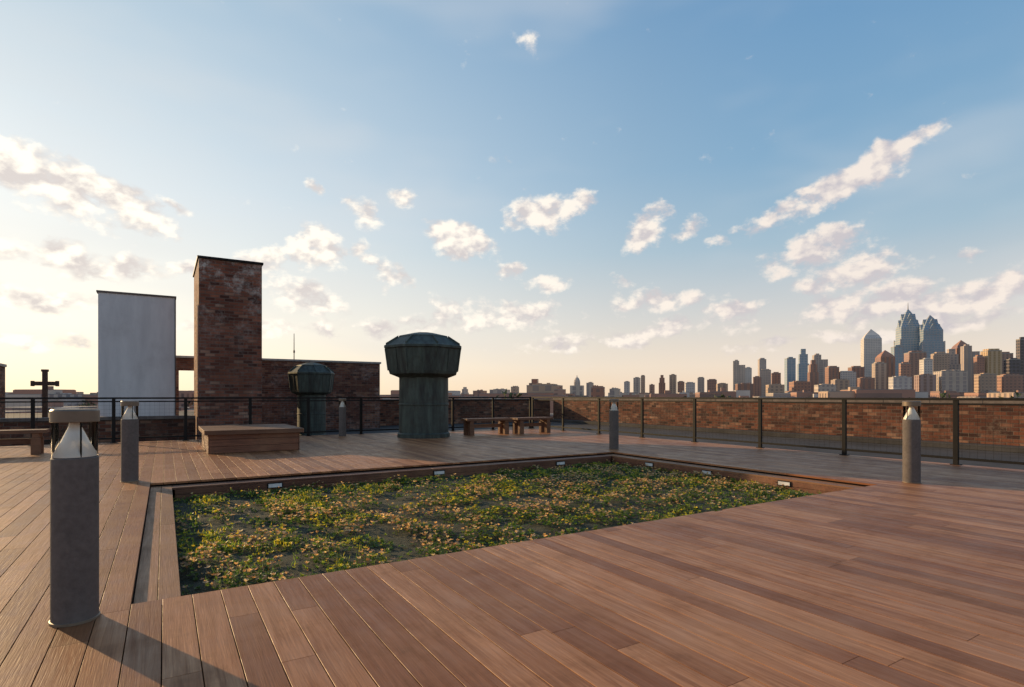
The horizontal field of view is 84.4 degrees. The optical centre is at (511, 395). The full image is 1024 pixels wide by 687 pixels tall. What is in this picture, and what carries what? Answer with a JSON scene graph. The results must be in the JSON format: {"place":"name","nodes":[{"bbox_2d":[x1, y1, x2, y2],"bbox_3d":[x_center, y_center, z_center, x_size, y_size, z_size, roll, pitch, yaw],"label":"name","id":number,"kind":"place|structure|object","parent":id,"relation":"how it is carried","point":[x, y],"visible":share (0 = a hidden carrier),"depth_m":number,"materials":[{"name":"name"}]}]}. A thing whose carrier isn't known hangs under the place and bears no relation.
{"place":"outdoors","nodes":[
{"label":"outdoors","id":0,"kind":"place"},
{"bbox_2d":[0,0,1023,395],"label":"sky","id":1,"kind":"structure","parent":0,"point":[608,194],"materials":[{"name":"blue"}]},
{"bbox_2d":[716,383,727,390],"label":"office tower","id":2,"kind":"structure","parent":0,"point":[719,386],"depth_m":991.83,"materials":[{"name":"stone"}]},
{"bbox_2d":[933,370,967,391],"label":"office tower","id":3,"kind":"structure","parent":0,"point":[952,380],"depth_m":883.11,"materials":[{"name":"stone"}]},
{"bbox_3d":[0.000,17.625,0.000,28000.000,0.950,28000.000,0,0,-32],"label":"ground","id":4,"kind":"structure","parent":0,"visible":0},
{"bbox_2d":[461,387,468,393],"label":"brick warehouse building","id":5,"kind":"structure","parent":4,"relation":"on","point":[464,390],"depth_m":896.84,"materials":[{"name":"brick"}]},
{"bbox_2d":[473,389,486,395],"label":"brick warehouse building","id":6,"kind":"structure","parent":4,"relation":"on","point":[477,393],"depth_m":694.37,"materials":[{"name":"brick"}]},
{"bbox_2d":[490,388,509,392],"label":"brick warehouse building","id":7,"kind":"structure","parent":4,"relation":"on","point":[497,390],"depth_m":692.24,"materials":[{"name":"brick"}]},
{"bbox_2d":[5,386,1023,416],"bbox_3d":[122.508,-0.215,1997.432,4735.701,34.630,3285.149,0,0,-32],"label":"distant rowhouses","id":8,"kind":"structure","parent":4,"relation":"on","point":[858,392],"depth_m":257.39,"materials":[{"name":"brick"}]},
{"bbox_2d":[5,411,1023,599],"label":"warehouse roof","id":9,"kind":"structure","parent":4,"relation":"on","point":[1010,456],"depth_m":16.66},
{"bbox_2d":[0,363,6,417],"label":"brick stack","id":10,"kind":"object","parent":9,"relation":"on","point":[2,388],"visible":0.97,"depth_m":17.70,"materials":[{"name":"brick"}]},
{"bbox_2d":[30,369,58,417],"bbox_3d":[-16.118,0.240,19.500,0.800,2.320,0.500,0,0,-16],"label":"roof cross","id":11,"kind":"object","parent":9,"relation":"on","point":[44,383],"visible":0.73,"depth_m":19.45,"materials":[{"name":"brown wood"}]},
{"bbox_2d":[0,419,195,445],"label":"masonry","id":12,"kind":"object","parent":9,"relation":"on","point":[174,427],"visible":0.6,"depth_m":16.02,"materials":[{"name":"brick"}]},
{"bbox_2d":[0,415,194,421],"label":"coping","id":13,"kind":"object","parent":12,"relation":"on","point":[101,418],"visible":0.67,"depth_m":15.90,"materials":[{"name":"stone"}]},
{"bbox_2d":[98,292,174,416],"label":"slab","id":14,"kind":"structure","parent":9,"relation":"on","point":[136,345],"depth_m":16.68,"materials":[{"name":"paint"}]},
{"bbox_2d":[96,290,175,297],"bbox_3d":[-11.146,-3.006,16.830,1.970,0.049,0.410,0,0,-32],"label":"cap flashing","id":15,"kind":"object","parent":14,"relation":"on","point":[97,291],"visible":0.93,"depth_m":16.62,"materials":[{"name":"metal"}]},
{"bbox_2d":[175,298,175,415],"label":"edge trim","id":16,"kind":"structure","parent":14,"relation":"attached to","point":[175,355],"depth_m":17.17,"materials":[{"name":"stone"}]},
{"bbox_2d":[193,255,263,439],"bbox_3d":[-9.079,-1.315,17.955,1.750,5.429,3.180,0,0,-32],"label":"brick chimney","id":17,"kind":"object","parent":9,"relation":"on","point":[227,327],"visible":0.96,"depth_m":16.64,"materials":[{"name":"brown brick"}]},
{"bbox_2d":[176,355,380,429],"bbox_3d":[-10.894,-0.041,24.969,8.490,2.879,6.050,0,0,-32],"label":"brick penthouse","id":18,"kind":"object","parent":9,"relation":"on","point":[356,378],"visible":0.53,"depth_m":23.57,"materials":[{"name":"brick"}]},
{"bbox_2d":[288,362,334,435],"bbox_3d":[-6.834,0.124,19.277,1.410,2.552,1.410,0,0,-6],"label":"copper roof vent","id":19,"kind":"object","parent":9,"relation":"on","point":[310,379],"visible":0.89,"depth_m":18.85,"materials":[{"name":"metal"}]},
{"bbox_2d":[380,400,548,425],"bbox_3d":[-2.258,0.820,29.196,10.150,1.159,0.300,0,0,-32],"label":"masonry","id":20,"kind":"object","parent":9,"relation":"on","point":[511,409],"visible":0.36,"depth_m":29.40,"materials":[{"name":"brick"}]},
{"bbox_2d":[380,399,549,400],"bbox_3d":[-2.260,0.193,29.194,10.144,0.092,0.380,0,0,-32],"label":"coping","id":21,"kind":"object","parent":20,"relation":"on","point":[463,399],"visible":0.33,"depth_m":29.25,"materials":[{"name":"stone"}]},
{"bbox_2d":[0,428,1023,686],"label":"roof deck","id":22,"kind":"structure","parent":9,"relation":"on","point":[864,572],"depth_m":3.21,"materials":[{"name":"brown wood"}]},
{"bbox_2d":[0,429,49,454],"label":"wooden bench","id":23,"kind":"object","parent":22,"relation":"on","point":[36,441],"visible":1,"depth_m":10.59,"materials":[{"name":"brown wood"}]},
{"bbox_2d":[48,409,100,627],"bbox_3d":[-2.153,0.581,2.784,0.204,1.038,0.204,0,0,-32],"label":"bollard light","id":24,"kind":"object","parent":22,"relation":"on","point":[74,530],"visible":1,"depth_m":2.71,"materials":[{"name":"metal"}]},
{"bbox_2d":[120,401,138,481],"bbox_3d":[-4.935,0.581,7.296,0.204,1.038,0.204,0,0,-32],"label":"bollard light","id":25,"kind":"object","parent":22,"relation":"on","point":[129,445],"visible":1,"depth_m":7.23,"materials":[{"name":"metal"}]},
{"bbox_2d":[198,424,303,453],"bbox_3d":[-5.591,0.875,12.008,1.790,0.440,2.225,0,0,-32],"label":"wooden platform bench","id":26,"kind":"object","parent":22,"relation":"on","point":[251,437],"visible":1,"depth_m":11.17,"materials":[{"name":"brown wood"}]},
{"bbox_2d":[0,397,530,445],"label":"deck railing","id":27,"kind":"object","parent":22,"relation":"on","point":[114,409],"visible":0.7,"depth_m":14.47,"materials":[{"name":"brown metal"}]},
{"bbox_2d":[267,482,282,488],"bbox_3d":[-3.213,1.212,7.666,0.200,0.072,0.021,0,0,-32],"label":"step light","id":28,"kind":"object","parent":22,"relation":"attached to","point":[275,485],"visible":1,"depth_m":7.66,"materials":[{"name":"white metal"}]},
{"bbox_2d":[339,398,345,435],"bbox_3d":[-4.639,0.581,15.461,0.204,1.038,0.204,0,0,-32],"label":"bollard light","id":29,"kind":"object","parent":22,"relation":"on","point":[342,418],"visible":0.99,"depth_m":15.38,"materials":[{"name":"metal"}]},
{"bbox_2d":[384,332,460,438],"bbox_3d":[-2.382,-0.310,15.265,2.014,2.820,2.014,0,0,-6],"label":"copper roof vent","id":30,"kind":"object","parent":22,"relation":"on","point":[423,366],"visible":1,"depth_m":14.64,"materials":[{"name":"metal"}]},
{"bbox_2d":[433,470,444,474],"bbox_3d":[-1.152,1.212,8.934,0.200,0.072,0.021,0,0,-32],"label":"step light","id":31,"kind":"object","parent":22,"relation":"attached to","point":[441,472],"visible":1,"depth_m":8.93,"materials":[{"name":"white metal"}]},
{"bbox_2d":[461,418,511,435],"bbox_3d":[-0.726,0.868,16.162,1.450,0.465,0.412,0,0,-32],"label":"wooden bench","id":32,"kind":"object","parent":22,"relation":"on","point":[502,425],"visible":0.99,"depth_m":16.01,"materials":[{"name":"brown wood"}]},
{"bbox_2d":[173,463,815,595],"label":"planting soil","id":33,"kind":"structure","parent":22,"relation":"in","point":[380,530],"depth_m":5.93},
{"bbox_2d":[173,459,820,594],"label":"sedum plants","id":34,"kind":"object","parent":33,"relation":"on","point":[201,551],"visible":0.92,"depth_m":6.17,"materials":[{"name":"green plant"}]},
{"bbox_2d":[512,417,552,433],"bbox_3d":[0.588,0.868,16.794,1.300,0.465,0.412,0,0,-34],"label":"wooden bench","id":35,"kind":"object","parent":22,"relation":"on","point":[543,424],"visible":0.98,"depth_m":16.71,"materials":[{"name":"brown wood"}]},
{"bbox_2d":[556,461,564,465],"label":"step light","id":36,"kind":"object","parent":22,"relation":"attached to","point":[560,463],"visible":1,"depth_m":10.17,"materials":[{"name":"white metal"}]},
{"bbox_2d":[609,399,618,449],"bbox_3d":[2.112,0.581,11.701,0.204,1.038,0.204,0,0,-32],"label":"bollard light","id":37,"kind":"object","parent":22,"relation":"on","point":[613,427],"visible":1,"depth_m":11.63,"materials":[{"name":"metal"}]},
{"bbox_2d":[645,462,653,466],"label":"step light","id":38,"kind":"object","parent":22,"relation":"attached to","point":[650,464],"visible":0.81,"depth_m":9.99,"materials":[{"name":"white metal"}]},
{"bbox_2d":[702,470,711,475],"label":"step light","id":39,"kind":"object","parent":22,"relation":"attached to","point":[704,471],"visible":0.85,"depth_m":8.94,"materials":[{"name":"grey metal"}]},
{"bbox_2d":[531,397,1023,464],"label":"deck railing","id":40,"kind":"object","parent":22,"relation":"on","point":[956,458],"visible":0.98,"depth_m":10.94,"materials":[{"name":"brown metal"}]},
{"bbox_2d":[777,480,790,486],"bbox_3d":[3.769,1.212,7.825,0.017,0.072,0.200,0,0,-32],"label":"step light","id":41,"kind":"object","parent":22,"relation":"attached to","point":[780,482],"visible":0.99,"depth_m":7.82,"materials":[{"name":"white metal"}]},
{"bbox_2d":[902,401,920,483],"bbox_3d":[5.086,0.581,7.191,0.204,1.038,0.204,0,0,-32],"label":"bollard light","id":42,"kind":"object","parent":22,"relation":"on","point":[911,446],"visible":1,"depth_m":7.12,"materials":[{"name":"metal"}]},
{"bbox_2d":[550,419,1023,452],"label":"roof curb","id":43,"kind":"structure","parent":9,"relation":"on","point":[989,447],"depth_m":18.06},
{"bbox_2d":[553,400,1023,445],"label":"masonry","id":44,"kind":"object","parent":9,"relation":"on","point":[818,420],"visible":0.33,"depth_m":18.57,"materials":[{"name":"brick"}]},
{"bbox_2d":[553,398,1023,403],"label":"coping","id":45,"kind":"object","parent":44,"relation":"on","point":[922,401],"visible":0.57,"depth_m":18.64,"materials":[{"name":"stone"}]},
{"bbox_2d":[511,386,518,392],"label":"brick warehouse building","id":46,"kind":"structure","parent":4,"relation":"on","point":[515,389],"depth_m":895.94,"materials":[{"name":"brick"}]},
{"bbox_2d":[529,379,537,384],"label":"brick warehouse building","id":47,"kind":"structure","parent":4,"relation":"on","point":[534,381],"depth_m":417.59,"materials":[{"name":"brown brick"}]},
{"bbox_2d":[526,383,562,392],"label":"brick warehouse building","id":48,"kind":"structure","parent":4,"relation":"on","point":[541,388],"depth_m":321.60,"materials":[{"name":"brick"}]},
{"bbox_2d":[77,389,1021,405],"bbox_3d":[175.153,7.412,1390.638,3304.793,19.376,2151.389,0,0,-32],"label":"distant trees","id":49,"kind":"object","parent":4,"relation":"on","point":[942,395],"visible":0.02,"depth_m":196.62,"materials":[{"name":"green plant"}]},
{"bbox_2d":[554,387,565,394],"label":"brick warehouse building","id":50,"kind":"structure","parent":4,"relation":"on","point":[559,391],"depth_m":297.60,"materials":[{"name":"brick"}]},
{"bbox_2d":[570,377,583,394],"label":"office tower","id":51,"kind":"structure","parent":4,"relation":"on","point":[576,388],"depth_m":696.28,"materials":[{"name":"stone"}]},
{"bbox_2d":[586,382,593,396],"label":"brick warehouse building","id":52,"kind":"structure","parent":4,"relation":"on","point":[589,385],"depth_m":896.30,"materials":[{"name":"stone"}]},
{"bbox_2d":[591,385,604,396],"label":"brick warehouse building","id":53,"kind":"structure","parent":4,"relation":"on","point":[597,391],"depth_m":416.17,"materials":[{"name":"brick"}]},
{"bbox_2d":[609,387,619,396],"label":"brick warehouse building","id":54,"kind":"structure","parent":4,"relation":"on","point":[614,392],"depth_m":596.04,"materials":[{"name":"brick"}]},
{"bbox_2d":[624,381,629,394],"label":"office tower","id":55,"kind":"structure","parent":4,"relation":"on","point":[626,386],"depth_m":1493.33,"materials":[{"name":"stone"}]},
{"bbox_2d":[633,377,640,393],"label":"office tower","id":56,"kind":"structure","parent":4,"relation":"on","point":[636,384],"depth_m":1492.57,"materials":[{"name":"stone"}]},
{"bbox_2d":[641,375,644,392],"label":"office tower","id":57,"kind":"structure","parent":4,"relation":"on","point":[642,383],"depth_m":1595.53,"materials":[{"name":"stone"}]},
{"bbox_2d":[649,384,654,393],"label":"office tower","id":58,"kind":"structure","parent":4,"relation":"on","point":[651,388],"depth_m":1295.26,"materials":[{"name":"brick"}]},
{"bbox_2d":[659,375,664,392],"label":"office tower","id":59,"kind":"structure","parent":4,"relation":"on","point":[661,384],"depth_m":1392.34,"materials":[{"name":"brick"}]},
{"bbox_2d":[669,374,676,392],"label":"office tower","id":60,"kind":"structure","parent":4,"relation":"on","point":[673,383],"depth_m":1490.73,"materials":[{"name":"stone"}]},
{"bbox_2d":[677,381,684,392],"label":"office tower","id":61,"kind":"structure","parent":4,"relation":"on","point":[680,386],"depth_m":1194.31,"materials":[{"name":"brick"}]},
{"bbox_2d":[685,382,694,393],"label":"office tower","id":62,"kind":"structure","parent":4,"relation":"on","point":[689,386],"depth_m":1092.49,"materials":[{"name":"stone"}]},
{"bbox_2d":[698,377,703,391],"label":"office tower","id":63,"kind":"structure","parent":4,"relation":"on","point":[700,384],"depth_m":1391.44,"materials":[{"name":"stone"}]},
{"bbox_2d":[707,379,716,391],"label":"office tower","id":64,"kind":"structure","parent":4,"relation":"on","point":[711,384],"depth_m":1090.90,"materials":[{"name":"brick"}]},
{"bbox_2d":[733,360,744,390],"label":"office tower","id":65,"kind":"structure","parent":4,"relation":"on","point":[738,374],"depth_m":1487.60,"materials":[{"name":"stone"}]},
{"bbox_2d":[735,383,754,396],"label":"office tower","id":66,"kind":"structure","parent":4,"relation":"on","point":[747,386],"depth_m":886.46,"materials":[{"name":"brick"}]},
{"bbox_2d":[745,367,751,383],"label":"office tower","id":67,"kind":"structure","parent":4,"relation":"on","point":[748,374],"depth_m":1591.85,"materials":[{"name":"stone"}]},
{"bbox_2d":[753,376,760,395],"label":"office tower","id":68,"kind":"structure","parent":4,"relation":"on","point":[757,381],"depth_m":1193.61,"materials":[{"name":"brick"}]},
{"bbox_2d":[758,358,765,375],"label":"office tower","id":69,"kind":"structure","parent":4,"relation":"on","point":[761,363],"depth_m":1789.93,"materials":[{"name":"stone"}]},
{"bbox_2d":[759,369,770,395],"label":"office tower","id":70,"kind":"structure","parent":4,"relation":"on","point":[765,375],"depth_m":1388.76,"materials":[{"name":"stone"}]},
{"bbox_2d":[766,384,784,392],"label":"office tower","id":71,"kind":"structure","parent":4,"relation":"on","point":[775,388],"depth_m":889.36,"materials":[{"name":"stone"}]},
{"bbox_2d":[771,372,780,383],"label":"office tower","id":72,"kind":"structure","parent":4,"relation":"on","point":[775,377],"depth_m":1291.44,"materials":[{"name":"brick"}]},
{"bbox_2d":[784,357,795,390],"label":"office tower","id":73,"kind":"structure","parent":4,"relation":"on","point":[789,369],"depth_m":1488.54,"materials":[{"name":"blue glass"}]},
{"bbox_2d":[789,381,810,391],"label":"office tower","id":74,"kind":"structure","parent":4,"relation":"on","point":[799,385],"depth_m":887.91,"materials":[{"name":"brick"}]},
{"bbox_2d":[797,349,808,380],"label":"office tower","id":75,"kind":"structure","parent":4,"relation":"on","point":[802,368],"depth_m":1590.01,"materials":[{"name":"blue glass"}]},
{"bbox_2d":[807,360,818,391],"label":"office tower","id":76,"kind":"structure","parent":4,"relation":"on","point":[813,376],"depth_m":1191.90,"materials":[{"name":"brick"}]},
{"bbox_2d":[812,353,827,383],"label":"office tower","id":77,"kind":"structure","parent":4,"relation":"on","point":[822,364],"depth_m":1585.43,"materials":[{"name":"stone"}]},
{"bbox_2d":[814,384,835,391],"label":"office tower","id":78,"kind":"structure","parent":4,"relation":"on","point":[824,387],"depth_m":790.63,"materials":[{"name":"stone"}]},
{"bbox_2d":[825,366,838,383],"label":"office tower","id":79,"kind":"structure","parent":4,"relation":"on","point":[831,372],"depth_m":1289.39,"materials":[{"name":"brick"}]},
{"bbox_2d":[831,379,849,390],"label":"office tower","id":80,"kind":"structure","parent":4,"relation":"on","point":[842,384],"depth_m":988.41,"materials":[{"name":"stone"}]},
{"bbox_2d":[839,371,855,386],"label":"office tower","id":81,"kind":"structure","parent":4,"relation":"on","point":[850,375],"depth_m":1284.76,"materials":[{"name":"stone"}]},
{"bbox_2d":[848,366,863,386],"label":"office tower","id":82,"kind":"structure","parent":4,"relation":"on","point":[859,370],"depth_m":1385.79,"materials":[{"name":"brick"}]},
{"bbox_2d":[857,377,874,388],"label":"office tower","id":83,"kind":"structure","parent":4,"relation":"on","point":[865,382],"depth_m":992.06,"materials":[{"name":"brick"}]},
{"bbox_2d":[861,329,881,376],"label":"office tower","id":84,"kind":"structure","parent":4,"relation":"on","point":[871,344],"depth_m":1680.83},
{"bbox_2d":[872,362,885,388],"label":"office tower","id":85,"kind":"structure","parent":4,"relation":"on","point":[879,372],"depth_m":1090.90,"materials":[{"name":"stone"}]},
{"bbox_2d":[875,350,894,388],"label":"office tower","id":86,"kind":"structure","parent":4,"relation":"on","point":[886,357],"depth_m":1235.70,"materials":[{"name":"brick"}]},
{"bbox_2d":[891,345,902,375],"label":"office tower","id":87,"kind":"structure","parent":4,"relation":"on","point":[897,351],"depth_m":1489.87,"materials":[{"name":"blue glass"}]},
{"bbox_2d":[888,376,911,388],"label":"office tower","id":88,"kind":"structure","parent":4,"relation":"on","point":[903,382],"depth_m":841.35,"materials":[{"name":"stone"}]},
{"bbox_2d":[899,362,910,376],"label":"office tower","id":89,"kind":"structure","parent":4,"relation":"on","point":[904,368],"depth_m":1044.12,"materials":[{"name":"brick"}]},
{"bbox_2d":[894,308,919,361],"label":"glass skyscraper","id":90,"kind":"structure","parent":4,"relation":"on","point":[907,331],"depth_m":1679.44,"materials":[{"name":"glass"}]},
{"bbox_2d":[904,351,926,388],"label":"office tower","id":91,"kind":"structure","parent":4,"relation":"on","point":[913,358],"depth_m":1235.13,"materials":[{"name":"brick"}]},
{"bbox_2d":[914,374,935,393],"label":"office tower","id":92,"kind":"structure","parent":4,"relation":"on","point":[924,382],"depth_m":891.08,"materials":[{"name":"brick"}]},
{"bbox_2d":[919,358,932,374],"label":"office tower","id":93,"kind":"structure","parent":4,"relation":"on","point":[925,365],"depth_m":1142.28,"materials":[{"name":"stone"}]},
{"bbox_2d":[918,315,944,357],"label":"glass skyscraper","id":94,"kind":"structure","parent":4,"relation":"on","point":[930,335],"depth_m":1629.11,"materials":[{"name":"blue glass"}]},
{"bbox_2d":[931,352,949,371],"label":"office tower","id":95,"kind":"structure","parent":4,"relation":"on","point":[941,360],"depth_m":1240.22,"materials":[{"name":"stone"}]},
{"bbox_2d":[947,349,960,370],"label":"office tower","id":96,"kind":"structure","parent":4,"relation":"on","point":[954,362],"depth_m":1288.70,"materials":[{"name":"stone"}]},
{"bbox_2d":[951,340,969,363],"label":"office tower","id":97,"kind":"structure","parent":4,"relation":"on","point":[958,345],"depth_m":1390.96,"materials":[{"name":"brick"}]},
{"bbox_2d":[960,344,979,391],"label":"office tower","id":98,"kind":"structure","parent":4,"relation":"on","point":[967,354],"depth_m":1340.77,"materials":[{"name":"stone"}]},
{"bbox_2d":[973,355,984,391],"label":"office tower","id":99,"kind":"structure","parent":4,"relation":"on","point":[978,364],"depth_m":1194.03,"materials":[{"name":"brick"}]},
{"bbox_2d":[974,373,995,392],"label":"office tower","id":100,"kind":"structure","parent":4,"relation":"on","point":[984,381],"depth_m":890.55,"materials":[{"name":"stone"}]},
{"bbox_2d":[980,349,1001,390],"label":"office tower","id":101,"kind":"structure","parent":4,"relation":"on","point":[993,361],"depth_m":1187.24,"materials":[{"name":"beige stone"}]},
{"bbox_2d":[1002,352,1012,373],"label":"office tower","id":102,"kind":"structure","parent":4,"relation":"on","point":[1005,355],"depth_m":1386.01,"materials":[{"name":"brick"}]},
{"bbox_2d":[997,374,1023,392],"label":"office tower","id":103,"kind":"structure","parent":4,"relation":"on","point":[1009,382],"depth_m":891.01,"materials":[{"name":"brick"}]},
{"bbox_2d":[1003,358,1020,374],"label":"office tower","id":104,"kind":"structure","parent":4,"relation":"on","point":[1011,365],"depth_m":1291.08,"materials":[{"name":"grey glass"}]},
{"bbox_2d":[1016,337,1023,374],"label":"office tower","id":105,"kind":"structure","parent":4,"relation":"on","point":[1020,348],"depth_m":1493.55,"materials":[{"name":"grey glass"}]}
]}

